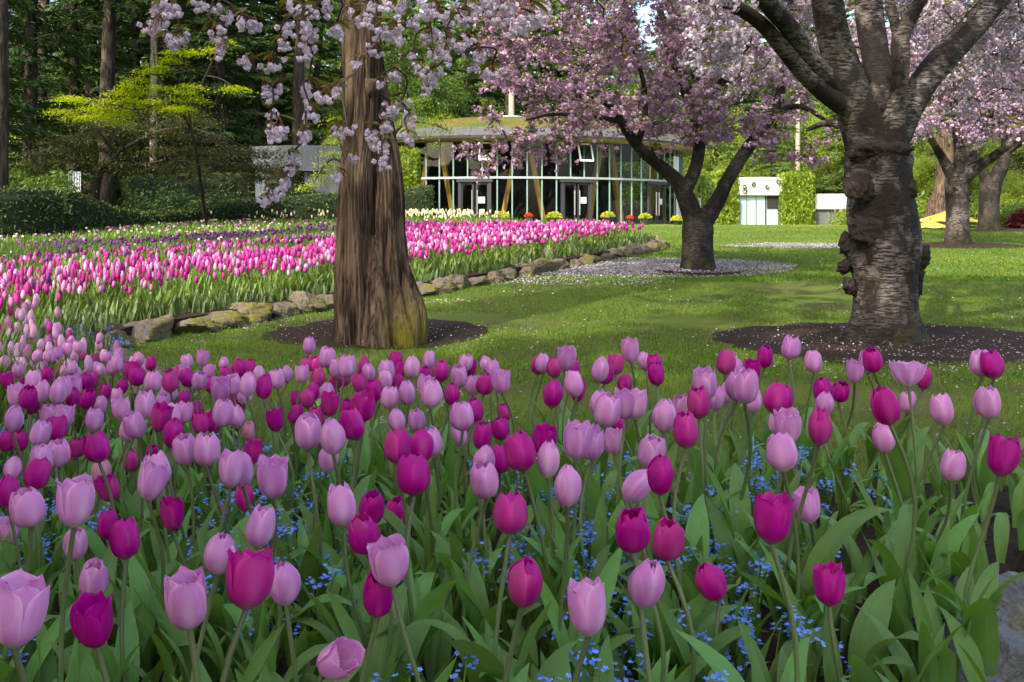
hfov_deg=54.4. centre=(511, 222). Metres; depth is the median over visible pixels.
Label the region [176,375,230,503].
tulip
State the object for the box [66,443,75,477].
tulip
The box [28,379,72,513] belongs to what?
tulip
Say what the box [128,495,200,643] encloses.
tulip
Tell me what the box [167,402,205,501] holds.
tulip
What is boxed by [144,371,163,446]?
tulip
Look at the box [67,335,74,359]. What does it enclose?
tulip
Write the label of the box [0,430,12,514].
tulip
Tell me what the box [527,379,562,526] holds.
tulip
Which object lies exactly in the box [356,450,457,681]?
tulip
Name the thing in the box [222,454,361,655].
tulip
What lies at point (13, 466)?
tulip
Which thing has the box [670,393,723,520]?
tulip
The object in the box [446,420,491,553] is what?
tulip
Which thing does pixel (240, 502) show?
tulip
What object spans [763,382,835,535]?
tulip
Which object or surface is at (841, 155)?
leafy tree
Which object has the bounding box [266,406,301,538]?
tulip
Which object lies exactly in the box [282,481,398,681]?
tulip
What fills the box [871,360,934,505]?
tulip
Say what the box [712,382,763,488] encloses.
tulip
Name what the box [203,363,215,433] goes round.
tulip
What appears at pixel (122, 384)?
tulip
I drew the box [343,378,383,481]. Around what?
tulip
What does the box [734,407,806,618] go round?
tulip
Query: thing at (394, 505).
tulip
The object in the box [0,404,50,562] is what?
tulip
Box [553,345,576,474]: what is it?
tulip
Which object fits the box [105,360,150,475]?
tulip
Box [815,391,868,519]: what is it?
tulip
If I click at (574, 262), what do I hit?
border rock
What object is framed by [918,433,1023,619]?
tulip
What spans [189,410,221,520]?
tulip
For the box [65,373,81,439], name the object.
tulip
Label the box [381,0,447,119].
conifer
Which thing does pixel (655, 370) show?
tulip
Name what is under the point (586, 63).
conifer
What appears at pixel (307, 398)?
tulip
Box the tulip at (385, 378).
[373,368,407,500]
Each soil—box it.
[0,228,1023,681]
[262,319,490,348]
[656,268,744,275]
[712,322,1023,364]
[922,242,1023,248]
[933,228,1023,231]
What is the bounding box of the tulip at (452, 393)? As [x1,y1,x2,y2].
[437,382,470,507]
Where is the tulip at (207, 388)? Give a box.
[204,375,215,470]
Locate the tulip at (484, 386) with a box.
[453,372,492,468]
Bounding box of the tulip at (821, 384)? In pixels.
[800,377,850,515]
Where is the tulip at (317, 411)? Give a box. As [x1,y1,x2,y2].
[298,406,341,510]
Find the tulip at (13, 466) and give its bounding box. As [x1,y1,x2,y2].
[3,456,22,538]
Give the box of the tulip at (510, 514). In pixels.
[410,490,551,681]
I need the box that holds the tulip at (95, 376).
[69,371,107,437]
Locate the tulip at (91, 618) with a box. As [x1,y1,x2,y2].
[69,590,112,681]
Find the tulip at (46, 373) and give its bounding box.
[38,366,51,412]
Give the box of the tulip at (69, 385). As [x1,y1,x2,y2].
[37,375,84,481]
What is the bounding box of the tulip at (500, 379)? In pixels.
[491,368,515,492]
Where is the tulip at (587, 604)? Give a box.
[567,576,605,681]
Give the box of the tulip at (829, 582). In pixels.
[777,560,850,681]
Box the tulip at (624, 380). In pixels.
[618,374,640,468]
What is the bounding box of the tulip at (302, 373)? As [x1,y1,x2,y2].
[263,364,308,476]
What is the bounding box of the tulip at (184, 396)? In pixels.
[177,390,195,476]
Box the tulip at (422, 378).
[417,373,447,489]
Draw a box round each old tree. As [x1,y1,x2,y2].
[333,0,427,348]
[795,0,1023,224]
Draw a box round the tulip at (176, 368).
[174,365,181,392]
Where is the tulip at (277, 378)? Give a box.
[262,368,293,456]
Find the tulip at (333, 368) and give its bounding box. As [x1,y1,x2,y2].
[329,357,353,476]
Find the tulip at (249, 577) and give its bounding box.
[220,545,274,681]
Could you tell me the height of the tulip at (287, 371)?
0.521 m
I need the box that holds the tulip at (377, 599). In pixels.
[359,571,392,681]
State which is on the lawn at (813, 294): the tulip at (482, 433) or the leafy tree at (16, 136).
the leafy tree at (16, 136)
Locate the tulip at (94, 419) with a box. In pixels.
[45,407,103,527]
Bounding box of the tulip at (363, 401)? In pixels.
[322,389,376,567]
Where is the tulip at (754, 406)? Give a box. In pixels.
[721,390,774,497]
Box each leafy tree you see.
[9,49,172,194]
[51,52,79,100]
[81,40,181,206]
[142,27,189,146]
[186,4,269,146]
[199,53,335,170]
[245,38,343,144]
[314,51,431,140]
[321,131,342,145]
[383,38,461,123]
[386,76,424,124]
[416,71,506,120]
[601,68,685,212]
[666,104,758,197]
[709,113,800,176]
[776,86,841,193]
[794,103,843,193]
[829,124,935,195]
[913,102,937,204]
[913,137,935,208]
[914,111,979,201]
[969,110,1020,189]
[969,134,1023,204]
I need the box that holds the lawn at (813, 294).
[133,224,1023,496]
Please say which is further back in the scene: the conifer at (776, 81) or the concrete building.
the conifer at (776, 81)
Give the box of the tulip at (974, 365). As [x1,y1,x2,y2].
[939,348,988,506]
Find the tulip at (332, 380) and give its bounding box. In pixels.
[329,376,341,389]
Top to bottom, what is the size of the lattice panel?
1.550 m
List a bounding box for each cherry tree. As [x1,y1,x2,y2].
[136,0,564,207]
[448,0,858,271]
[627,0,1023,347]
[813,0,1023,244]
[888,2,1023,230]
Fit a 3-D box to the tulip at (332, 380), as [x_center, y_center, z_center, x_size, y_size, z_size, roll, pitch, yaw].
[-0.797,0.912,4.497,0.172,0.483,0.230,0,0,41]
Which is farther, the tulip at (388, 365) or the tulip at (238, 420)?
the tulip at (388, 365)
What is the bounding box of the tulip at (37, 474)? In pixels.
[20,457,72,585]
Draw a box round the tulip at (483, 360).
[480,355,516,443]
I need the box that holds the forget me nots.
[0,324,943,681]
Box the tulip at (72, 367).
[54,360,79,430]
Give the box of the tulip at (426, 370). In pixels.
[407,365,442,431]
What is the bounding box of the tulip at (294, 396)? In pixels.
[279,389,300,469]
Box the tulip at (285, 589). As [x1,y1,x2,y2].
[270,560,364,681]
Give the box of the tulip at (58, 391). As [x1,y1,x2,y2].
[48,378,85,492]
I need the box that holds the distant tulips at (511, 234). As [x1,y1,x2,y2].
[0,218,645,433]
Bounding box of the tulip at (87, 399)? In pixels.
[66,388,120,478]
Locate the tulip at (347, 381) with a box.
[341,377,350,446]
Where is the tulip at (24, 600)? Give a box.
[0,568,50,681]
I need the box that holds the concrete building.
[699,177,811,224]
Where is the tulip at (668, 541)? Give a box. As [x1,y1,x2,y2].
[631,516,706,681]
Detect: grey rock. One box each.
[911,571,1023,630]
[943,616,1023,681]
[997,603,1023,636]
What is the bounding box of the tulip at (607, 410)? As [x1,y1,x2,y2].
[582,391,628,569]
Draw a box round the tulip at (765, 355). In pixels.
[741,345,772,473]
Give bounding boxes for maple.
[9,105,338,201]
[34,38,258,224]
[295,115,342,192]
[391,96,463,171]
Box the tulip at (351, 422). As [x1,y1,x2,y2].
[306,406,386,575]
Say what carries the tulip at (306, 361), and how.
on the soil at (1014, 558)
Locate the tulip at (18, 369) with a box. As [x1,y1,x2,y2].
[12,361,28,436]
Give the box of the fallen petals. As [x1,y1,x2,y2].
[129,231,1023,454]
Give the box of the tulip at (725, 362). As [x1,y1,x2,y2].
[695,349,735,498]
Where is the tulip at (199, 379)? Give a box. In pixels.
[191,370,226,474]
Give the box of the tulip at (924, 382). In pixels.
[895,367,932,466]
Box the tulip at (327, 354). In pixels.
[319,345,342,401]
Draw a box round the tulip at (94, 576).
[48,557,141,681]
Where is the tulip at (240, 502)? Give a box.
[235,484,253,521]
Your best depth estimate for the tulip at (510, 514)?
1.79 m
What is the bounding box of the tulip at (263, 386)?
[256,373,293,504]
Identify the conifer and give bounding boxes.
[0,0,8,186]
[9,0,76,174]
[9,0,83,173]
[9,0,128,186]
[9,0,156,192]
[9,1,67,180]
[10,0,149,197]
[37,0,49,183]
[44,0,154,205]
[58,3,150,205]
[60,0,190,195]
[115,0,211,162]
[117,1,274,182]
[118,0,251,174]
[118,0,292,202]
[125,0,200,165]
[139,11,191,160]
[181,0,322,171]
[244,0,295,143]
[261,0,343,144]
[291,0,337,144]
[322,0,343,136]
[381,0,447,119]
[413,0,469,119]
[432,0,504,117]
[444,0,524,117]
[480,0,543,114]
[500,1,576,116]
[519,0,588,117]
[559,0,645,205]
[600,0,652,206]
[632,1,709,207]
[676,28,716,184]
[689,0,781,171]
[699,0,787,192]
[745,10,804,165]
[745,62,799,176]
[759,75,830,193]
[793,23,843,193]
[800,1,819,168]
[800,26,836,193]
[815,108,844,190]
[816,0,888,193]
[911,111,936,203]
[915,111,1006,205]
[990,134,1023,191]
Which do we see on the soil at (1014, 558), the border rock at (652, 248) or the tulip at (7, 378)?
the tulip at (7, 378)
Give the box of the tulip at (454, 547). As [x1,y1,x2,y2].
[430,445,502,635]
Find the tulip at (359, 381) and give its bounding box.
[352,372,388,465]
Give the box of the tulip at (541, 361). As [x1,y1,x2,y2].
[530,353,566,455]
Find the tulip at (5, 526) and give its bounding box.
[0,515,19,543]
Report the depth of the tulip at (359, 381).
4.03 m
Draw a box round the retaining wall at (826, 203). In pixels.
[814,194,846,224]
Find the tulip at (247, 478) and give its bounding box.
[212,452,262,586]
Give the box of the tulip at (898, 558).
[864,385,953,620]
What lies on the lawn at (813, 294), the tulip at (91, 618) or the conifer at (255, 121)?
the conifer at (255, 121)
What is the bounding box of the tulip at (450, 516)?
[382,425,468,548]
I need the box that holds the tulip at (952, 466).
[924,447,978,580]
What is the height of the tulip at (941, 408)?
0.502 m
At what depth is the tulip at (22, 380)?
4.98 m
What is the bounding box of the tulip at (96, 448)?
[54,430,153,582]
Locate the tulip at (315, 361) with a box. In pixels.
[304,355,322,411]
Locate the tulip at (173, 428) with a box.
[136,417,197,559]
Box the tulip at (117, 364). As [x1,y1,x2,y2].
[107,354,123,436]
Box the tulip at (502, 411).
[497,402,510,441]
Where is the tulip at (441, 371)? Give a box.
[432,359,451,481]
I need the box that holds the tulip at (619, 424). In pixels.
[612,417,634,478]
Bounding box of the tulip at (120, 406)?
[111,396,139,495]
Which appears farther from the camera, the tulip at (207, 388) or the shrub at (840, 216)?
the shrub at (840, 216)
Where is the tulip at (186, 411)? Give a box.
[176,401,209,528]
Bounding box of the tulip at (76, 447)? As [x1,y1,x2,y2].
[54,437,83,486]
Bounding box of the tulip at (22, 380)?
[20,377,35,427]
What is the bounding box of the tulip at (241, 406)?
[228,394,242,449]
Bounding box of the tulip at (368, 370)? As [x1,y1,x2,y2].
[362,362,384,443]
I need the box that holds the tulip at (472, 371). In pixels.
[443,360,476,459]
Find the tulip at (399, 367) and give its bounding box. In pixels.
[387,361,413,433]
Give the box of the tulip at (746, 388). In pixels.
[705,367,758,575]
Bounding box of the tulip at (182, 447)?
[172,433,220,569]
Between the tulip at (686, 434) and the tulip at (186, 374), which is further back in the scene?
the tulip at (186, 374)
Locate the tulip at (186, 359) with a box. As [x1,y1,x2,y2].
[180,353,197,399]
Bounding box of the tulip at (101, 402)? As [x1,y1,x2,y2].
[94,395,117,499]
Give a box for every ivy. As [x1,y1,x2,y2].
[399,145,421,187]
[700,169,740,224]
[776,170,815,224]
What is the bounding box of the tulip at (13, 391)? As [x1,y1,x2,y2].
[4,382,26,487]
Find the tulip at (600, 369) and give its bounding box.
[564,356,612,488]
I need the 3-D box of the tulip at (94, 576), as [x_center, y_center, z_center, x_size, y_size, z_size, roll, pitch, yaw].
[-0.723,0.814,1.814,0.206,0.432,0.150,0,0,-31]
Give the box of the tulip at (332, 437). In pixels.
[281,417,371,595]
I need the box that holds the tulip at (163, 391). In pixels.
[160,386,176,470]
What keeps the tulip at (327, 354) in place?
on the soil at (1014, 558)
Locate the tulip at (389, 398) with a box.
[369,386,397,490]
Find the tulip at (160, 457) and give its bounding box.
[119,450,203,654]
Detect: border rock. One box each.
[94,329,135,348]
[110,344,133,355]
[121,364,163,375]
[124,314,174,343]
[130,381,195,399]
[175,317,221,332]
[202,310,249,328]
[227,302,273,323]
[272,301,299,317]
[289,290,327,313]
[317,294,333,309]
[416,281,438,295]
[430,277,455,293]
[444,274,468,289]
[468,276,488,286]
[486,270,504,283]
[500,268,516,279]
[516,263,537,276]
[530,258,559,273]
[551,258,570,269]
[569,259,583,267]
[578,255,594,265]
[582,254,605,262]
[600,252,615,260]
[607,248,624,257]
[618,246,633,256]
[627,243,643,254]
[638,244,649,253]
[642,243,656,252]
[648,241,660,250]
[649,240,666,250]
[655,239,669,247]
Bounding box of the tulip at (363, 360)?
[336,355,383,442]
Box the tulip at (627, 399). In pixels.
[607,387,638,519]
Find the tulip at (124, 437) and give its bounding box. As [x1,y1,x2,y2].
[109,421,131,512]
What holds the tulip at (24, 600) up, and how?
on the soil at (1014, 558)
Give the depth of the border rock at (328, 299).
13.35 m
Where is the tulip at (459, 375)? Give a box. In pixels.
[440,363,484,483]
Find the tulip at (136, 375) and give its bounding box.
[128,365,159,457]
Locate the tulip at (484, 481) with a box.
[450,460,506,642]
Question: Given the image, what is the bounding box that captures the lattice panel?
[68,172,80,193]
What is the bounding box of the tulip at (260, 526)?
[232,503,329,681]
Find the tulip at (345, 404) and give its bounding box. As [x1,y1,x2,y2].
[340,398,374,485]
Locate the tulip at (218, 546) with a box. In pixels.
[171,532,284,681]
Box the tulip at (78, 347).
[69,341,83,375]
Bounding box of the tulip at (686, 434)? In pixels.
[647,410,723,575]
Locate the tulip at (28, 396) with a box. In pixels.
[0,384,37,487]
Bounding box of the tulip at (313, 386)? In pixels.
[308,381,337,488]
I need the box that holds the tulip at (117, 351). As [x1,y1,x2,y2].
[111,348,129,388]
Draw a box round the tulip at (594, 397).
[557,389,609,543]
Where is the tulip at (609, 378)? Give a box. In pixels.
[593,361,619,468]
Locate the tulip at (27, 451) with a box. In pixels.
[25,401,44,456]
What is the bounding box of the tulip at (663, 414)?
[620,398,715,580]
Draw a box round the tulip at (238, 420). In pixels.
[206,404,256,522]
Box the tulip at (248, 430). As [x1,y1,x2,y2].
[241,421,258,505]
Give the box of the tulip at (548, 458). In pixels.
[522,440,586,634]
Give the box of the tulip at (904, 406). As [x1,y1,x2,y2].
[894,391,929,465]
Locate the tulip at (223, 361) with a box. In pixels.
[219,357,228,428]
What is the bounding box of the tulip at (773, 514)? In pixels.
[675,490,809,681]
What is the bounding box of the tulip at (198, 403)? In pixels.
[192,400,201,411]
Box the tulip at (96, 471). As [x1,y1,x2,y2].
[52,459,111,560]
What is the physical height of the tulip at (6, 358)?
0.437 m
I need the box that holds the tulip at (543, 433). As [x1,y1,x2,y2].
[527,422,560,547]
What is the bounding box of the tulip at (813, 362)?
[799,350,835,483]
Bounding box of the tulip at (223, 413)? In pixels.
[184,398,257,533]
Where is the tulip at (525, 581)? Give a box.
[502,556,542,681]
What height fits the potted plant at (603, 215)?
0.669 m
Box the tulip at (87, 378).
[68,372,106,468]
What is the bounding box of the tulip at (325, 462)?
[298,448,349,559]
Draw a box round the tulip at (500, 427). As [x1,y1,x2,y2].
[491,417,521,492]
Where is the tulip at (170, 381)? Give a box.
[156,367,183,484]
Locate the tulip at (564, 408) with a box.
[560,359,579,460]
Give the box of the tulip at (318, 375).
[310,365,332,461]
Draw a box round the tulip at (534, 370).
[527,355,540,434]
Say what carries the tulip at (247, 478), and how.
on the soil at (1014, 558)
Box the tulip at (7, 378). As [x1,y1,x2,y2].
[0,371,13,468]
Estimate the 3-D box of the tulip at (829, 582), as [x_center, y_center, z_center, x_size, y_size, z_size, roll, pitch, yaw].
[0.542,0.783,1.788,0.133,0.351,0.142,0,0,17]
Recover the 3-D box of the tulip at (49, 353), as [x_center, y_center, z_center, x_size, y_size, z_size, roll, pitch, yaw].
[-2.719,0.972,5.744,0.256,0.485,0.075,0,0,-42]
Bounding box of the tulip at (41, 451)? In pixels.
[0,443,95,581]
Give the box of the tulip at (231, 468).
[178,448,244,680]
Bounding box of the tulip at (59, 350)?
[52,346,63,364]
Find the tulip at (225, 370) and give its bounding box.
[220,365,231,433]
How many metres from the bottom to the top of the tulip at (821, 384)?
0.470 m
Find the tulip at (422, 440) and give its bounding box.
[383,428,441,588]
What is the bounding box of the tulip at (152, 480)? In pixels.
[113,459,203,677]
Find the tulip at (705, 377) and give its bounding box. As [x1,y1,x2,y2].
[670,364,730,517]
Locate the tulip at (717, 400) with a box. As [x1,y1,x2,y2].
[694,386,739,490]
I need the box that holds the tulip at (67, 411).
[46,403,75,504]
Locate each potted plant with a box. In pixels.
[493,211,510,220]
[524,213,532,220]
[545,211,562,222]
[600,211,615,222]
[626,215,633,224]
[638,213,651,224]
[670,215,682,224]
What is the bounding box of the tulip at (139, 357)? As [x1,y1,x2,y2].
[133,351,149,432]
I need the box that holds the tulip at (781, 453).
[737,431,865,640]
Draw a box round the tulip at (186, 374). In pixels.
[180,368,205,473]
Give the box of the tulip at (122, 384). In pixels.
[116,377,131,452]
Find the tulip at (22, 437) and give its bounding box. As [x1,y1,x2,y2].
[11,429,28,467]
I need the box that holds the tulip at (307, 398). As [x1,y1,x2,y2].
[291,388,319,487]
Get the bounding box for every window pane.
[739,195,746,224]
[747,195,756,224]
[757,195,765,224]
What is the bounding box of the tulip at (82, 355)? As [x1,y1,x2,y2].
[79,352,87,360]
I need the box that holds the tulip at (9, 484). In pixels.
[0,474,51,576]
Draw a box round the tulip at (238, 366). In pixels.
[223,358,255,450]
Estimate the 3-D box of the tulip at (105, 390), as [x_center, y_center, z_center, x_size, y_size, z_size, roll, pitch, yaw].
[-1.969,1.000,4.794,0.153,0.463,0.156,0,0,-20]
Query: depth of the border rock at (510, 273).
17.40 m
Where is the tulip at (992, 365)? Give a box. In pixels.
[955,349,1004,520]
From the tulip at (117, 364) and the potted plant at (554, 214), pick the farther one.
the potted plant at (554, 214)
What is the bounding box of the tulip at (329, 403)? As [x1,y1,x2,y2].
[308,390,367,532]
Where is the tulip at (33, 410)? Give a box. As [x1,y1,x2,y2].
[19,401,71,479]
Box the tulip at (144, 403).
[118,390,154,520]
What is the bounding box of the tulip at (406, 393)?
[390,380,414,493]
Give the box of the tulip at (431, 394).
[408,379,451,505]
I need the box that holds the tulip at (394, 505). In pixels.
[384,495,406,533]
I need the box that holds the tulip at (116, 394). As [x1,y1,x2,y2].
[110,387,124,476]
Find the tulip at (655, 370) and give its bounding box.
[629,361,675,461]
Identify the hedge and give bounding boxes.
[0,185,64,239]
[45,186,283,233]
[120,172,254,207]
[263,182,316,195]
[279,191,337,221]
[404,184,435,218]
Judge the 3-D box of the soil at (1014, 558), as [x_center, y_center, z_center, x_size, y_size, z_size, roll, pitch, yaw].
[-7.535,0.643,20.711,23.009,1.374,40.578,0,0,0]
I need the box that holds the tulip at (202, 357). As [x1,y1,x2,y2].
[184,349,209,433]
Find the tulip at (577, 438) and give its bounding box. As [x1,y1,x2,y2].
[521,418,633,581]
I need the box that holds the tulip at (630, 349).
[619,336,652,481]
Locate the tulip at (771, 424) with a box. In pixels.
[768,413,781,492]
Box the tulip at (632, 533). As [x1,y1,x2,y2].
[581,506,676,681]
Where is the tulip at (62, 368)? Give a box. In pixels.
[59,364,68,376]
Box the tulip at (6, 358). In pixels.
[0,355,9,370]
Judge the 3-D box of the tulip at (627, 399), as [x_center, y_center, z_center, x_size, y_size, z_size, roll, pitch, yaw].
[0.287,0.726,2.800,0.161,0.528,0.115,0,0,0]
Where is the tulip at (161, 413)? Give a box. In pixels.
[144,401,196,548]
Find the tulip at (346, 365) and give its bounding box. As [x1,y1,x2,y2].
[324,354,355,465]
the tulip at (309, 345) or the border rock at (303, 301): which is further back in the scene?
the border rock at (303, 301)
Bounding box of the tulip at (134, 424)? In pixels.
[122,410,157,566]
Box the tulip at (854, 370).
[827,358,872,484]
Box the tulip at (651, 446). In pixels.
[580,433,686,571]
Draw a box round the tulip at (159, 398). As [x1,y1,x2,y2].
[143,393,172,508]
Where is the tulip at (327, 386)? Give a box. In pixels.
[297,381,348,513]
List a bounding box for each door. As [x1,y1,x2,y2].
[461,183,473,214]
[476,182,487,220]
[564,183,575,220]
[577,183,588,221]
[651,185,656,222]
[656,185,663,222]
[766,195,778,224]
[814,209,829,224]
[830,209,845,224]
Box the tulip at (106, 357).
[100,351,117,384]
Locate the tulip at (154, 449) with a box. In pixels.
[135,444,158,490]
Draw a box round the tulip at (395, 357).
[381,351,406,429]
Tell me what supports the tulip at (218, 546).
on the soil at (1014, 558)
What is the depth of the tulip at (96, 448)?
2.69 m
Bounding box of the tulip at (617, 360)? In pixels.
[608,352,645,434]
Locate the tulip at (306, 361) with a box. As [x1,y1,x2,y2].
[300,356,320,456]
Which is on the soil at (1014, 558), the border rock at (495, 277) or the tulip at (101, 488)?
the tulip at (101, 488)
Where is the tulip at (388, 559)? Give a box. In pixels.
[366,533,456,681]
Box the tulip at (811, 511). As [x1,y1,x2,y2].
[763,485,834,616]
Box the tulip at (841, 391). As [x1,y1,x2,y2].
[832,380,856,474]
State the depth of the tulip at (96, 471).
2.90 m
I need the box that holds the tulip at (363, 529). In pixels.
[327,512,407,681]
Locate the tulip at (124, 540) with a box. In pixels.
[91,516,150,681]
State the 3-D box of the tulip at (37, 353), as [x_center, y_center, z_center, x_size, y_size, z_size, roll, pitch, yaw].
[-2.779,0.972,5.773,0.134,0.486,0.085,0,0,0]
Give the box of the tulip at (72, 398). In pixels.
[65,387,79,442]
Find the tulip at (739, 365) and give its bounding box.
[723,357,754,461]
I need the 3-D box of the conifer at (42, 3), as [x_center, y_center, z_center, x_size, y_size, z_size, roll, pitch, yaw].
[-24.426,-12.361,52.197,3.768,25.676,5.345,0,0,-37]
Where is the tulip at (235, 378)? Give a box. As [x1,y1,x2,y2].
[227,372,244,489]
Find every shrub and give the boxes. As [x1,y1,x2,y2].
[9,161,72,187]
[13,166,83,194]
[117,200,157,210]
[129,186,197,210]
[193,187,239,204]
[653,202,675,222]
[693,174,715,224]
[826,205,846,224]
[916,194,929,218]
[920,211,977,221]
[969,193,1023,224]
[969,200,1001,224]
[975,199,1023,226]
[1001,209,1023,228]
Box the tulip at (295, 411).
[287,403,314,514]
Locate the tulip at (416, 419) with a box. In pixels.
[377,407,433,535]
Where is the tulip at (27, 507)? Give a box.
[0,486,71,681]
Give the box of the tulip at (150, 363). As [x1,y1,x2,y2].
[145,356,159,429]
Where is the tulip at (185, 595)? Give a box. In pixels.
[164,564,263,681]
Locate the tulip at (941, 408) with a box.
[850,392,953,524]
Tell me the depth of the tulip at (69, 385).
3.96 m
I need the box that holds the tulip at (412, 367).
[404,355,419,436]
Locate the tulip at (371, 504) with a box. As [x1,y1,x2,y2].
[322,489,398,600]
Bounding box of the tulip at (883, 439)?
[867,422,936,534]
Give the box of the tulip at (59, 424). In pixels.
[45,415,67,542]
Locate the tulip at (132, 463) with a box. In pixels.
[115,448,152,511]
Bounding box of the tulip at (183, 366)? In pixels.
[177,363,197,437]
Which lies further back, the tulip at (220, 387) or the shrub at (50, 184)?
the shrub at (50, 184)
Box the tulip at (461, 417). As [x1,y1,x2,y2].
[424,400,489,552]
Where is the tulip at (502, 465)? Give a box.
[463,443,509,597]
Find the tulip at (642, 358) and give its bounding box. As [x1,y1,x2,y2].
[631,351,652,468]
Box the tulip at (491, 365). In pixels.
[480,359,501,448]
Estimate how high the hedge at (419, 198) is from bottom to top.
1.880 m
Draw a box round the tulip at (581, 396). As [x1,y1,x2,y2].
[536,379,598,515]
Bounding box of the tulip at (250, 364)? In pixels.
[225,359,259,441]
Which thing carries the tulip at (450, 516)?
on the soil at (1014, 558)
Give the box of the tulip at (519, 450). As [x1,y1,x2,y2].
[504,429,589,659]
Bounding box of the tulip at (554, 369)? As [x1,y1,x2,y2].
[531,356,564,483]
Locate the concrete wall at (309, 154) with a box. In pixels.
[252,145,342,197]
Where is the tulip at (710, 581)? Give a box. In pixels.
[690,561,747,674]
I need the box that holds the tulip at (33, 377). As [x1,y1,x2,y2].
[24,368,41,466]
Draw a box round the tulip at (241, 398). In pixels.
[233,392,271,449]
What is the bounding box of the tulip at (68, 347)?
[63,341,84,372]
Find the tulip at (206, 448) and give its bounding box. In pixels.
[186,431,271,595]
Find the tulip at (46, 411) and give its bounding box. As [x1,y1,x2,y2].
[18,403,53,502]
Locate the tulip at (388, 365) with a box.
[366,359,433,473]
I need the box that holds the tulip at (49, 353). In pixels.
[44,349,56,370]
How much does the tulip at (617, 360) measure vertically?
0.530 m
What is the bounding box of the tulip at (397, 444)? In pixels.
[384,427,423,588]
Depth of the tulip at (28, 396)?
3.78 m
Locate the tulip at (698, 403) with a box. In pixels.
[658,385,740,525]
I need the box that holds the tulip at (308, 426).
[271,411,321,633]
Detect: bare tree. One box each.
[98,0,156,176]
[304,0,339,144]
[384,0,451,85]
[476,0,555,114]
[766,31,806,169]
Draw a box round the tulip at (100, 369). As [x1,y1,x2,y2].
[96,363,108,420]
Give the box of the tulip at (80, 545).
[54,527,87,642]
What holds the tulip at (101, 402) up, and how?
on the soil at (1014, 558)
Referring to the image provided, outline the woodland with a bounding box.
[49,0,1020,219]
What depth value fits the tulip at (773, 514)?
1.56 m
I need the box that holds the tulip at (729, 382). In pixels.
[691,371,750,517]
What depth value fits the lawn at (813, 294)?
11.79 m
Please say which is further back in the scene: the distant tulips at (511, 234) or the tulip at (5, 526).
the distant tulips at (511, 234)
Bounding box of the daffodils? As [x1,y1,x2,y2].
[207,208,508,225]
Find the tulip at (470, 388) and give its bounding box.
[446,375,479,483]
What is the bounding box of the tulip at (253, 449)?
[222,438,282,517]
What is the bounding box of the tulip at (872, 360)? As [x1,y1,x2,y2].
[859,346,914,493]
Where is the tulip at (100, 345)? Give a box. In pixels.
[95,342,102,351]
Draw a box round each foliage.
[0,215,655,438]
[0,378,1023,681]
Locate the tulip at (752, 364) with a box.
[724,357,760,467]
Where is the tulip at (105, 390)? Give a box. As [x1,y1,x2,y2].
[86,383,118,461]
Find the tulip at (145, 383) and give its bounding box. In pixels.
[142,371,162,450]
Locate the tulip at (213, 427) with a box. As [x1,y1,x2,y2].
[190,410,220,504]
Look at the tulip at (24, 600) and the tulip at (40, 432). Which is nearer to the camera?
the tulip at (24, 600)
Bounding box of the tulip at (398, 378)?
[388,373,405,430]
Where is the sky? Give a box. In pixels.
[9,0,1016,205]
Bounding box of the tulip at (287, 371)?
[274,365,292,455]
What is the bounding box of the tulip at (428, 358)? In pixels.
[419,350,461,427]
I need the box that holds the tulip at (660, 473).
[617,453,735,669]
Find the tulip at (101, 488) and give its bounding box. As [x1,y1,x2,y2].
[93,472,120,582]
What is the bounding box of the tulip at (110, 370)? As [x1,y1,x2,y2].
[106,360,129,438]
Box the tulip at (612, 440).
[604,427,630,516]
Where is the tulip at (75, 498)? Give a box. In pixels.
[55,472,106,681]
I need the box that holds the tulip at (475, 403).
[449,397,506,517]
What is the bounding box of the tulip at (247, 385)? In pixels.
[215,371,258,490]
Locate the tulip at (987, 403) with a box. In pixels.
[918,384,1000,551]
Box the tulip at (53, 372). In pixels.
[47,369,56,383]
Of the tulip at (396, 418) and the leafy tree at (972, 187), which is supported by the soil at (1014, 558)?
the tulip at (396, 418)
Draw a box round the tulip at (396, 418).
[376,407,408,531]
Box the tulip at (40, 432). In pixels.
[18,419,58,558]
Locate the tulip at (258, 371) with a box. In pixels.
[240,365,268,452]
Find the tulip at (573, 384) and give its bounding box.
[556,370,604,526]
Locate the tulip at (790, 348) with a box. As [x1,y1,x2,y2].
[761,334,805,416]
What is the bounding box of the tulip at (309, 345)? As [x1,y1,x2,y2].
[300,336,320,406]
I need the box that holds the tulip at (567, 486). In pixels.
[540,463,635,680]
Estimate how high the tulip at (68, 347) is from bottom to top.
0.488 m
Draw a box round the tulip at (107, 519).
[97,508,127,628]
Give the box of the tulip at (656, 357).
[645,353,664,435]
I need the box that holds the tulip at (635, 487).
[621,469,667,681]
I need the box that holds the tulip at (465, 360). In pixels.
[458,353,489,446]
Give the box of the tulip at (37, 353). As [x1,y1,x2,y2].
[32,349,42,362]
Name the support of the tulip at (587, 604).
on the soil at (1014, 558)
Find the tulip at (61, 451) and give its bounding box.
[20,437,70,601]
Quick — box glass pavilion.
[319,115,692,223]
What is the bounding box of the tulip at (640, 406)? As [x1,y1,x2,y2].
[608,388,677,518]
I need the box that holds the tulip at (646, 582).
[628,558,665,681]

